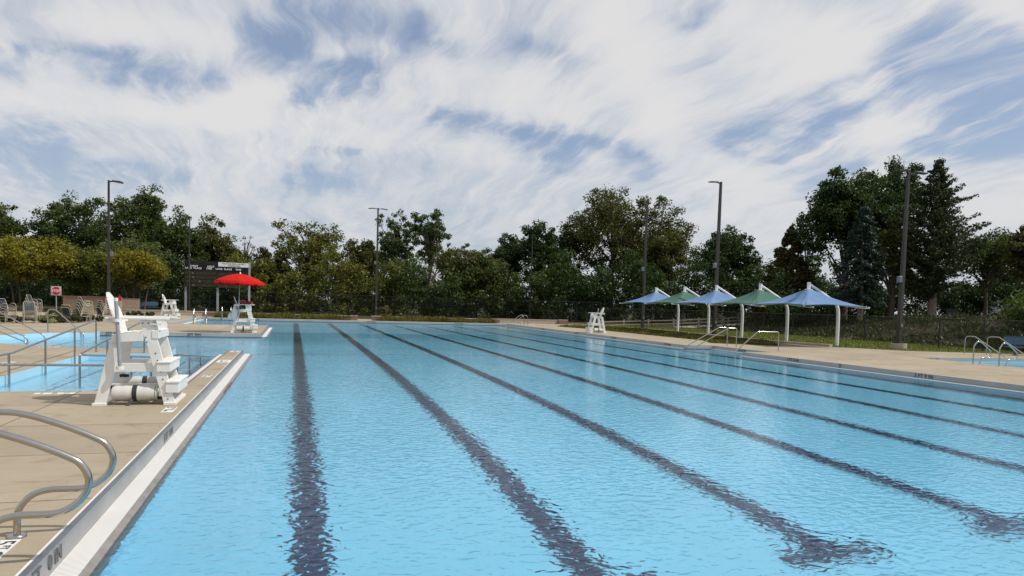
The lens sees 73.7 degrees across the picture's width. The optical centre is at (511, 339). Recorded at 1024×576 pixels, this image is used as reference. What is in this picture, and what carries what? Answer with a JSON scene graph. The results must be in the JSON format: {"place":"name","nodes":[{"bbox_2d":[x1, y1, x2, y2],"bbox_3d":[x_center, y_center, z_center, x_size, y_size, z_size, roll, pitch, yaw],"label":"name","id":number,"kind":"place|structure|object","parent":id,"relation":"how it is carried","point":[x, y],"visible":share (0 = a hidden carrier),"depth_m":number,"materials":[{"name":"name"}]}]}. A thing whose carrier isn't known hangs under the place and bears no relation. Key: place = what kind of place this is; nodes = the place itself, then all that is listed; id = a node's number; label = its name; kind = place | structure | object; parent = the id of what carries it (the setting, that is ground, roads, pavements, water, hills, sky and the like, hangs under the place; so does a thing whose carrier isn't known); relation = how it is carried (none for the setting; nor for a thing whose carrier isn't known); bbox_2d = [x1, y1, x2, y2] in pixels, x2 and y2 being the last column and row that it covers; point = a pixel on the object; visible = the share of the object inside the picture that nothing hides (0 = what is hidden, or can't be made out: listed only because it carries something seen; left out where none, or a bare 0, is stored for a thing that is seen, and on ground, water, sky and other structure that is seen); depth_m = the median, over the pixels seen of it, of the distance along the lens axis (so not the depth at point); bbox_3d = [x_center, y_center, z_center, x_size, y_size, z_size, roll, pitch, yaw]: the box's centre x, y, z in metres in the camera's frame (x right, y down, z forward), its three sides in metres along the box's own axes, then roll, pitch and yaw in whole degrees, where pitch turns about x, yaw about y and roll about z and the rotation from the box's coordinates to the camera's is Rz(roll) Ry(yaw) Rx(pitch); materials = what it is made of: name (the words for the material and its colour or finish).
{"place":"outdoors","nodes":[
{"label":"outdoors","id":0,"kind":"place"},
{"bbox_2d":[0,332,175,385],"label":"pool side","id":1,"kind":"structure","parent":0,"point":[23,374],"depth_m":20.23,"materials":[{"name":"paint"}]},
{"bbox_2d":[63,296,122,313],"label":"block wall","id":2,"kind":"structure","parent":0,"point":[71,301],"depth_m":57.72,"materials":[{"name":"beige brick"}]},
{"bbox_2d":[6,300,746,324],"bbox_3d":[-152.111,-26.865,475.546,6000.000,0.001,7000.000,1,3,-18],"label":"ground","id":3,"kind":"structure","parent":0,"point":[361,316],"depth_m":89.96,"materials":[{"name":"green plant"}]},
{"bbox_2d":[0,202,34,242],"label":"tree","id":4,"kind":"object","parent":3,"relation":"on","point":[8,224],"visible":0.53,"depth_m":90.59,"materials":[{"name":"green plant"}]},
{"bbox_2d":[0,231,81,309],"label":"tree","id":5,"kind":"object","parent":3,"relation":"on","point":[26,259],"visible":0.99,"depth_m":62.76,"materials":[{"name":"yellow plant"}]},
{"bbox_2d":[29,221,68,303],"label":"tree","id":6,"kind":"object","parent":3,"relation":"on","point":[46,228],"visible":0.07,"depth_m":93.21,"materials":[{"name":"green plant"}]},
{"bbox_2d":[27,190,112,295],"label":"tree","id":7,"kind":"object","parent":3,"relation":"on","point":[85,232],"visible":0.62,"depth_m":94.74,"materials":[{"name":"green plant"}]},
{"bbox_2d":[42,245,119,295],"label":"tree","id":8,"kind":"object","parent":3,"relation":"on","point":[92,267],"visible":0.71,"depth_m":66.06,"materials":[{"name":"green plant"}]},
{"bbox_2d":[0,253,256,310],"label":"thicket","id":9,"kind":"object","parent":3,"relation":"on","point":[179,266],"visible":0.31,"depth_m":84.22,"materials":[{"name":"green plant"}]},
{"bbox_2d":[122,298,139,309],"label":"block wall","id":10,"kind":"structure","parent":3,"relation":"on","point":[130,303],"depth_m":61.40,"materials":[{"name":"beige brick"}]},
{"bbox_2d":[96,184,168,290],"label":"tree","id":11,"kind":"object","parent":3,"relation":"on","point":[145,213],"visible":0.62,"depth_m":91.75,"materials":[{"name":"green plant"}]},
{"bbox_2d":[96,229,175,300],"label":"tree","id":12,"kind":"object","parent":3,"relation":"on","point":[134,246],"visible":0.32,"depth_m":77.32,"materials":[{"name":"green plant"}]},
{"bbox_2d":[103,248,171,309],"bbox_3d":[-35.933,-5.664,65.658,5.410,6.176,5.769,2,3,12],"label":"tree","id":13,"kind":"object","parent":3,"relation":"on","point":[135,269],"visible":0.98,"depth_m":64.57,"materials":[{"name":"plant"}]},
{"bbox_2d":[149,205,212,305],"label":"tree","id":14,"kind":"object","parent":3,"relation":"on","point":[174,238],"visible":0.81,"depth_m":90.48,"materials":[{"name":"green plant"}]},
{"bbox_2d":[188,216,189,310],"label":"slim pole","id":15,"kind":"object","parent":3,"relation":"on","point":[189,270],"visible":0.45,"depth_m":70.09,"materials":[{"name":"brown metal"}]},
{"bbox_2d":[187,213,242,308],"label":"tree","id":16,"kind":"object","parent":3,"relation":"on","point":[216,250],"visible":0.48,"depth_m":95.97,"materials":[{"name":"green plant"}]},
{"bbox_2d":[3,273,428,314],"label":"thicket","id":17,"kind":"object","parent":3,"relation":"on","point":[324,309],"visible":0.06,"depth_m":97.72,"materials":[{"name":"green plant"}]},
{"bbox_2d":[184,260,250,310],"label":"scoreboard","id":18,"kind":"object","parent":3,"relation":"on","point":[205,273],"visible":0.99,"depth_m":71.55,"materials":[{"name":"black metal"}]},
{"bbox_2d":[241,246,293,310],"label":"tree","id":19,"kind":"object","parent":3,"relation":"on","point":[264,251],"visible":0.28,"depth_m":88.57,"materials":[{"name":"green plant"}]},
{"bbox_2d":[213,310,349,319],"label":"bed plants","id":20,"kind":"object","parent":3,"relation":"on","point":[290,315],"visible":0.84,"depth_m":60.59,"materials":[{"name":"green plant"}]},
{"bbox_2d":[2,284,601,322],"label":"chain link fence","id":21,"kind":"object","parent":3,"relation":"on","point":[295,310],"visible":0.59,"depth_m":75.99,"materials":[{"name":"black metal"}]},
{"bbox_2d":[266,218,345,312],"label":"tree","id":22,"kind":"object","parent":3,"relation":"on","point":[312,248],"visible":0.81,"depth_m":88.46,"materials":[{"name":"green plant"}]},
{"bbox_2d":[225,246,408,315],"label":"thicket","id":23,"kind":"object","parent":3,"relation":"on","point":[338,269],"visible":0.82,"depth_m":83.44,"materials":[{"name":"green plant"}]},
{"bbox_2d":[330,238,382,312],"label":"tree","id":24,"kind":"object","parent":3,"relation":"on","point":[366,255],"visible":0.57,"depth_m":94.45,"materials":[{"name":"green plant"}]},
{"bbox_2d":[368,208,387,315],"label":"lamp post","id":25,"kind":"object","parent":3,"relation":"on","point":[376,285],"visible":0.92,"depth_m":75.59,"materials":[{"name":"brown metal"}]},
{"bbox_2d":[373,209,419,313],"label":"tree","id":26,"kind":"object","parent":3,"relation":"on","point":[393,249],"visible":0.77,"depth_m":98.81,"materials":[{"name":"green plant"}]},
{"bbox_2d":[0,260,799,322],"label":"thicket","id":27,"kind":"object","parent":3,"relation":"on","point":[293,284],"visible":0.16,"depth_m":87.67,"materials":[{"name":"green plant"}]},
{"bbox_2d":[256,243,568,315],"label":"thicket","id":28,"kind":"object","parent":3,"relation":"on","point":[297,255],"visible":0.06,"depth_m":106.50,"materials":[{"name":"green plant"}]},
{"bbox_2d":[402,208,451,292],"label":"tree","id":29,"kind":"object","parent":3,"relation":"on","point":[430,232],"visible":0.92,"depth_m":95.68,"materials":[{"name":"green plant"}]},
{"bbox_2d":[375,314,496,322],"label":"bed plants","id":30,"kind":"object","parent":3,"relation":"on","point":[387,317],"visible":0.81,"depth_m":64.44,"materials":[{"name":"green plant"}]},
{"bbox_2d":[443,243,487,291],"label":"tree","id":31,"kind":"object","parent":3,"relation":"on","point":[462,250],"visible":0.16,"depth_m":103.50,"materials":[{"name":"green plant"}]},
{"bbox_2d":[432,248,511,317],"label":"tree","id":32,"kind":"object","parent":3,"relation":"on","point":[460,263],"visible":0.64,"depth_m":86.17,"materials":[{"name":"green plant"}]},
{"bbox_2d":[378,247,576,318],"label":"thicket","id":33,"kind":"object","parent":3,"relation":"on","point":[451,283],"visible":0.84,"depth_m":84.16,"materials":[{"name":"green plant"}]},
{"bbox_2d":[483,232,529,317],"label":"tree","id":34,"kind":"object","parent":3,"relation":"on","point":[507,252],"visible":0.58,"depth_m":93.30,"materials":[{"name":"green plant"}]},
{"bbox_2d":[516,219,565,318],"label":"tree","id":35,"kind":"object","parent":3,"relation":"on","point":[544,253],"visible":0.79,"depth_m":90.08,"materials":[{"name":"green plant"}]},
{"bbox_2d":[549,215,580,318],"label":"tree","id":36,"kind":"object","parent":3,"relation":"on","point":[562,240],"visible":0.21,"depth_m":96.49,"materials":[{"name":"green plant"}]},
{"bbox_2d":[554,184,655,318],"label":"tree","id":37,"kind":"object","parent":3,"relation":"on","point":[613,222],"visible":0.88,"depth_m":96.54,"materials":[{"name":"green plant"}]},
{"bbox_2d":[400,270,842,322],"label":"thicket","id":38,"kind":"object","parent":3,"relation":"on","point":[823,284],"visible":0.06,"depth_m":97.24,"materials":[{"name":"green plant"}]},
{"bbox_2d":[612,195,699,321],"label":"tree","id":39,"kind":"object","parent":3,"relation":"on","point":[668,254],"visible":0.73,"depth_m":95.45,"materials":[{"name":"green plant"}]},
{"bbox_2d":[544,245,799,324],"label":"thicket","id":40,"kind":"object","parent":3,"relation":"on","point":[594,287],"visible":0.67,"depth_m":84.71,"materials":[{"name":"green plant"}]},
{"bbox_2d":[552,249,850,319],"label":"thicket","id":41,"kind":"object","parent":3,"relation":"on","point":[633,315],"visible":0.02,"depth_m":107.01,"materials":[{"name":"green plant"}]},
{"bbox_2d":[686,224,763,323],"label":"tree","id":42,"kind":"object","parent":3,"relation":"on","point":[738,251],"visible":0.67,"depth_m":88.08,"materials":[{"name":"green plant"}]},
{"bbox_2d":[746,225,824,324],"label":"tree","id":43,"kind":"object","parent":3,"relation":"on","point":[802,275],"visible":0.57,"depth_m":71.07,"materials":[{"name":"green plant"}]},
{"bbox_2d":[764,267,837,326],"bbox_3d":[28.153,-3.696,66.113,6.763,6.279,9.429,3,3,28],"label":"thicket","id":44,"kind":"object","parent":3,"relation":"on","point":[798,310],"visible":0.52,"depth_m":64.60,"materials":[{"name":"green plant"}]},
{"bbox_2d":[782,241,830,293],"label":"tree","id":45,"kind":"object","parent":3,"relation":"on","point":[810,260],"visible":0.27,"depth_m":82.51,"materials":[{"name":"green plant"}]},
{"bbox_2d":[0,320,1023,575],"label":"pool water","id":46,"kind":"structure","parent":0,"point":[324,448],"depth_m":8.83,"materials":[{"name":"blue liquid"}]},
{"bbox_2d":[0,311,1023,575],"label":"pool deck","id":47,"kind":"structure","parent":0,"point":[126,431],"depth_m":10.66,"materials":[{"name":"concrete"}]},
{"bbox_2d":[0,315,34,321],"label":"shrub","id":48,"kind":"object","parent":47,"relation":"on","point":[16,317],"visible":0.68,"depth_m":38.51,"materials":[{"name":"green plant"}]},
{"bbox_2d":[33,313,58,322],"bbox_3d":[-26.629,-1.199,38.980,1.315,0.634,0.950,1,3,-18],"label":"shrub","id":49,"kind":"object","parent":47,"relation":"on","point":[40,318],"visible":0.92,"depth_m":38.88,"materials":[{"name":"green plant"}]},
{"bbox_2d":[0,430,92,523],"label":"grab rail","id":50,"kind":"object","parent":47,"relation":"on","point":[81,464],"visible":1,"depth_m":4.53,"materials":[{"name":"silver metal"}]},
{"bbox_2d":[0,409,116,539],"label":"grab rail","id":51,"kind":"object","parent":47,"relation":"on","point":[17,533],"visible":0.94,"depth_m":5.10,"materials":[{"name":"silver metal"}]},
{"bbox_2d":[41,314,82,322],"bbox_3d":[-26.284,-1.223,39.816,2.125,0.575,1.437,1,3,-18],"label":"shrub","id":52,"kind":"object","parent":47,"relation":"on","point":[59,319],"visible":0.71,"depth_m":39.77,"materials":[{"name":"green plant"}]},
{"bbox_2d":[107,180,123,315],"bbox_3d":[-31.798,-7.281,54.651,1.265,10.750,1.133,1,3,-18],"label":"lamp post","id":53,"kind":"object","parent":47,"relation":"on","point":[109,253],"visible":0.89,"depth_m":54.37,"materials":[{"name":"brown metal"}]},
{"bbox_2d":[111,311,155,316],"bbox_3d":[-29.598,-1.990,53.546,3.097,0.578,2.067,1,3,-18],"label":"shrub","id":54,"kind":"object","parent":47,"relation":"on","point":[134,313],"visible":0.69,"depth_m":53.33,"materials":[{"name":"green plant"}]},
{"bbox_2d":[110,385,161,405],"bbox_3d":[-6.214,0.916,11.284,0.843,0.321,0.339,1,3,-18],"label":"rescue roll","id":55,"kind":"object","parent":47,"relation":"on","point":[130,394],"visible":0.97,"depth_m":11.21,"materials":[{"name":"plastic"}]},
{"bbox_2d":[92,292,187,405],"bbox_3d":[-6.274,0.134,11.604,1.282,1.840,1.232,1,3,-18],"label":"lifeguard chair","id":56,"kind":"object","parent":47,"relation":"on","point":[163,363],"visible":0.99,"depth_m":11.25,"materials":[{"name":"white plastic"}]},
{"bbox_2d":[119,374,157,401],"bbox_3d":[-6.260,0.816,11.661,0.803,0.463,0.297,1,3,-18],"label":"rescue roll","id":57,"kind":"object","parent":56,"relation":"on","point":[139,379],"visible":0.48,"depth_m":11.61,"materials":[{"name":"plastic"}]},
{"bbox_2d":[122,309,201,315],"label":"seat wall","id":58,"kind":"structure","parent":47,"relation":"on","point":[183,313],"depth_m":59.99,"materials":[{"name":"concrete"}]},
{"bbox_2d":[160,294,180,318],"bbox_3d":[-26.094,-2.516,52.078,1.282,1.840,1.232,1,3,-11],"label":"lifeguard chair","id":59,"kind":"object","parent":47,"relation":"on","point":[172,309],"visible":0.92,"depth_m":51.72,"materials":[{"name":"plastic"}]},
{"bbox_2d":[188,350,228,382],"bbox_3d":[-8.260,0.773,18.332,0.405,0.262,11.000,1,3,-18],"label":"gutter","id":60,"kind":"object","parent":47,"relation":"on","point":[196,373],"visible":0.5,"depth_m":18.55,"materials":[{"name":"plastic"}]},
{"bbox_2d":[230,296,257,332],"bbox_3d":[-13.793,-1.290,35.215,1.282,1.840,1.232,1,3,-19],"label":"lifeguard chair","id":61,"kind":"object","parent":47,"relation":"on","point":[251,320],"visible":0.9,"depth_m":34.84,"materials":[{"name":"white plastic"}]},
{"bbox_2d":[214,272,264,319],"bbox_3d":[-13.781,-2.177,34.550,2.281,2.480,2.282,-1,4,-40],"label":"beach umbrella","id":62,"kind":"object","parent":61,"relation":"on","point":[239,279],"visible":1,"depth_m":33.88,"materials":[{"name":"red fabric"}]},
{"bbox_2d":[15,317,1023,575],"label":"pool coping","id":63,"kind":"object","parent":47,"relation":"on","point":[887,371],"visible":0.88,"depth_m":27.72,"materials":[{"name":"concrete"}]},
{"bbox_2d":[586,307,605,332],"bbox_3d":[6.055,-1.397,49.070,1.282,1.840,1.232,1,3,-9],"label":"lifeguard chair","id":64,"kind":"object","parent":47,"relation":"on","point":[592,316],"visible":1,"depth_m":48.71,"materials":[{"name":"white plastic"}]},
{"bbox_2d":[557,324,779,345],"bbox_3d":[10.889,-0.426,50.727,6.500,0.001,27.100,1,3,-18],"label":"planting bed","id":65,"kind":"object","parent":47,"relation":"on","point":[677,337],"visible":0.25,"depth_m":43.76,"materials":[{"name":"plant"}]},
{"bbox_2d":[557,322,832,346],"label":"kerb","id":66,"kind":"structure","parent":47,"relation":"on","point":[804,343],"depth_m":41.06,"materials":[{"name":"concrete"}]},
{"bbox_2d":[928,358,1023,361],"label":"second pool coping","id":67,"kind":"object","parent":47,"relation":"on","point":[984,359],"visible":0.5,"depth_m":32.06,"materials":[{"name":"beige concrete"}]},
{"bbox_2d":[975,328,1023,351],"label":"reeds","id":68,"kind":"object","parent":47,"relation":"on","point":[994,343],"visible":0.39,"depth_m":40.85,"materials":[{"name":"green plant"}]},
{"bbox_2d":[1004,336,1023,355],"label":"bench","id":69,"kind":"object","parent":47,"relation":"on","point":[1016,340],"visible":0.86,"depth_m":35.48,"materials":[{"name":"blue"}]},
{"bbox_2d":[0,0,1023,316],"label":"sky","id":70,"kind":"structure","parent":0,"point":[498,117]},
{"bbox_2d":[497,318,557,323],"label":"seat wall","id":71,"kind":"structure","parent":0,"point":[535,321],"depth_m":68.62,"materials":[{"name":"concrete"}]},
{"bbox_2d":[577,323,1023,353],"bbox_3d":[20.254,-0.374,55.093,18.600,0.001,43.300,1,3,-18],"label":"lawn","id":72,"kind":"structure","parent":0,"point":[765,337],"depth_m":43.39,"materials":[{"name":"green plant"}]},
{"bbox_2d":[636,200,648,327],"bbox_3d":[11.696,-6.800,62.050,1.298,11.650,0.478,1,3,-13],"label":"lamp post","id":73,"kind":"object","parent":72,"relation":"on","point":[643,268],"visible":0.89,"depth_m":62.06,"materials":[{"name":"grey metal"}]},
{"bbox_2d":[619,287,692,330],"bbox_3d":[11.759,-2.453,55.879,4.481,3.600,4.432,1,3,-18],"label":"sun shade","id":74,"kind":"object","parent":72,"relation":"on","point":[654,296],"visible":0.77,"depth_m":55.75,"materials":[{"name":"blue fabric"}]},
{"bbox_2d":[644,286,725,333],"bbox_3d":[12.968,-2.191,51.443,4.481,3.600,4.432,1,3,-17],"label":"sun shade","id":75,"kind":"object","parent":72,"relation":"on","point":[684,295],"visible":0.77,"depth_m":51.40,"materials":[{"name":"green fabric"}]},
{"bbox_2d":[708,181,721,334],"bbox_3d":[14.557,-5.825,49.484,1.298,11.150,0.478,0,3,-23],"label":"lamp post","id":76,"kind":"object","parent":72,"relation":"on","point":[716,280],"visible":0.91,"depth_m":49.54,"materials":[{"name":"grey metal"}]},
{"bbox_2d":[671,285,763,336],"bbox_3d":[13.951,-1.922,46.726,4.481,3.600,4.432,1,3,-17],"label":"sun shade","id":77,"kind":"object","parent":72,"relation":"on","point":[715,296],"visible":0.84,"depth_m":46.54,"materials":[{"name":"blue fabric"}]},
{"bbox_2d":[708,284,813,340],"bbox_3d":[15.382,-1.660,42.416,4.481,3.600,4.432,1,3,-19],"label":"sun shade","id":78,"kind":"object","parent":72,"relation":"on","point":[760,295],"visible":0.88,"depth_m":42.23,"materials":[{"name":"green fabric"}]},
{"bbox_2d":[751,282,869,345],"bbox_3d":[16.696,-1.424,38.538,4.481,3.600,4.432,1,3,-18],"label":"sun shade","id":79,"kind":"object","parent":72,"relation":"on","point":[809,296],"visible":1,"depth_m":38.09,"materials":[{"name":"blue fabric"}]},
{"bbox_2d":[601,308,1023,353],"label":"chain link fence","id":80,"kind":"object","parent":72,"relation":"on","point":[939,334],"visible":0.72,"depth_m":48.83,"materials":[{"name":"black metal"}]},
{"bbox_2d":[890,169,927,349],"bbox_3d":[21.618,-4.334,37.613,2.076,9.800,0.959,0,3,-28],"label":"lamp post","id":81,"kind":"object","parent":72,"relation":"on","point":[898,343],"visible":0.93,"depth_m":37.60,"materials":[{"name":"metal"}]},
{"bbox_2d":[663,317,1021,351],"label":"hillside","id":82,"kind":"structure","parent":0,"point":[943,325],"depth_m":51.10,"materials":[{"name":"green plant"}]},
{"bbox_2d":[600,315,791,326],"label":"split rail fence","id":83,"kind":"object","parent":82,"relation":"on","point":[648,320],"visible":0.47,"depth_m":70.36,"materials":[{"name":"brown wood"}]},
{"bbox_2d":[675,312,1021,350],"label":"weeds","id":84,"kind":"object","parent":82,"relation":"on","point":[963,326],"visible":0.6,"depth_m":53.59,"materials":[{"name":"green plant"}]},
{"bbox_2d":[790,165,912,319],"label":"tree","id":85,"kind":"object","parent":82,"relation":"on","point":[831,215],"visible":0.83,"depth_m":66.62,"materials":[{"name":"green plant"}]},
{"bbox_2d":[825,205,893,321],"bbox_3d":[30.989,-6.762,60.933,5.545,10.367,5.488,2,3,-3],"label":"tree","id":86,"kind":"object","parent":82,"relation":"on","point":[861,263],"visible":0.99,"depth_m":60.35,"materials":[{"name":"green plant"}]},
{"bbox_2d":[825,280,894,319],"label":"thicket","id":87,"kind":"object","parent":82,"relation":"on","point":[868,312],"visible":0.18,"depth_m":72.29,"materials":[{"name":"green plant"}]},
{"bbox_2d":[867,215,921,316],"bbox_3d":[35.444,-6.757,63.792,5.024,10.153,4.653,4,4,43],"label":"tree","id":88,"kind":"object","parent":82,"relation":"on","point":[885,235],"visible":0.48,"depth_m":63.53,"materials":[{"name":"green plant"}]},
{"bbox_2d":[868,154,925,317],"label":"tree","id":89,"kind":"object","parent":82,"relation":"on","point":[895,174],"visible":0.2,"depth_m":70.47,"materials":[{"name":"green plant"}]},
{"bbox_2d":[881,157,998,315],"bbox_3d":[38.256,-9.000,61.717,9.038,14.725,9.360,1,3,-18],"label":"tree","id":90,"kind":"object","parent":82,"relation":"on","point":[940,240],"visible":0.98,"depth_m":60.78,"materials":[{"name":"green plant"}]},
{"bbox_2d":[874,266,1023,317],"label":"thicket","id":91,"kind":"object","parent":82,"relation":"on","point":[973,301],"visible":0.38,"depth_m":81.66,"materials":[{"name":"green plant"}]},
{"bbox_2d":[945,227,1023,315],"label":"tree","id":92,"kind":"object","parent":82,"relation":"on","point":[993,254],"visible":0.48,"depth_m":64.79,"materials":[{"name":"green plant"}]},
{"bbox_2d":[996,289,1023,338],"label":"thicket","id":93,"kind":"object","parent":82,"relation":"on","point":[1016,310],"visible":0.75,"depth_m":41.81,"materials":[{"name":"green plant"}]},
{"bbox_2d":[1001,224,1023,281],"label":"tree","id":94,"kind":"object","parent":82,"relation":"on","point":[1014,246],"visible":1,"depth_m":56.01,"materials":[{"name":"green plant"}]},
{"bbox_2d":[970,362,1023,367],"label":"second pool water","id":95,"kind":"structure","parent":0,"point":[1016,364],"depth_m":31.36,"materials":[{"name":"liquid"}]},
{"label":"pool wall","id":96,"kind":"structure","parent":0,"visible":0},
{"bbox_2d":[18,350,251,575],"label":"gutter","id":97,"kind":"object","parent":96,"relation":"on","point":[88,535],"visible":0.84,"depth_m":6.55,"materials":[{"name":"concrete"}]},
{"bbox_2d":[100,319,503,337],"bbox_3d":[-3.819,0.265,32.289,29.750,0.030,61.300,1,3,-18],"label":"coping gap","id":98,"kind":"object","parent":96,"relation":"on","point":[296,321],"visible":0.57,"depth_m":59.46,"materials":[{"name":"concrete"}]},
{"bbox_2d":[511,326,1023,392],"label":"side gutter","id":99,"kind":"object","parent":96,"relation":"on","point":[818,365],"visible":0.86,"depth_m":25.40,"materials":[{"name":"grey concrete"}]},
{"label":"shallow floor","id":100,"kind":"structure","parent":0,"visible":0},
{"bbox_2d":[0,320,97,384],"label":"ramp handrail","id":101,"kind":"object","parent":100,"relation":"on","point":[31,345],"visible":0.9,"depth_m":16.73,"materials":[{"name":"silver metal"}]},
{"bbox_2d":[0,363,103,366],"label":"ramp handrail","id":102,"kind":"object","parent":100,"relation":"on","point":[25,364],"depth_m":12.63,"materials":[{"name":"silver metal"}]},
{"bbox_2d":[78,322,145,385],"bbox_3d":[-10.401,0.410,18.008,0.101,1.632,6.773,1,3,-18],"label":"ramp handrail","id":103,"kind":"object","parent":100,"relation":"on","point":[79,361],"visible":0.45,"depth_m":15.75,"materials":[{"name":"silver metal"}]},
{"bbox_2d":[82,354,151,375],"bbox_3d":[-8.719,0.873,15.089,1.375,1.104,0.047,1,3,-18],"label":"ramp handrail","id":104,"kind":"object","parent":100,"relation":"on","point":[101,355],"visible":0.31,"depth_m":15.13,"materials":[{"name":"silver metal"}]},
{"bbox_2d":[173,354,211,372],"bbox_3d":[-8.825,0.987,18.897,0.256,1.644,8.809,1,3,-16],"label":"ramp handrail","id":105,"kind":"object","parent":100,"relation":"on","point":[177,355],"visible":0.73,"depth_m":17.98,"materials":[{"name":"silver metal"}]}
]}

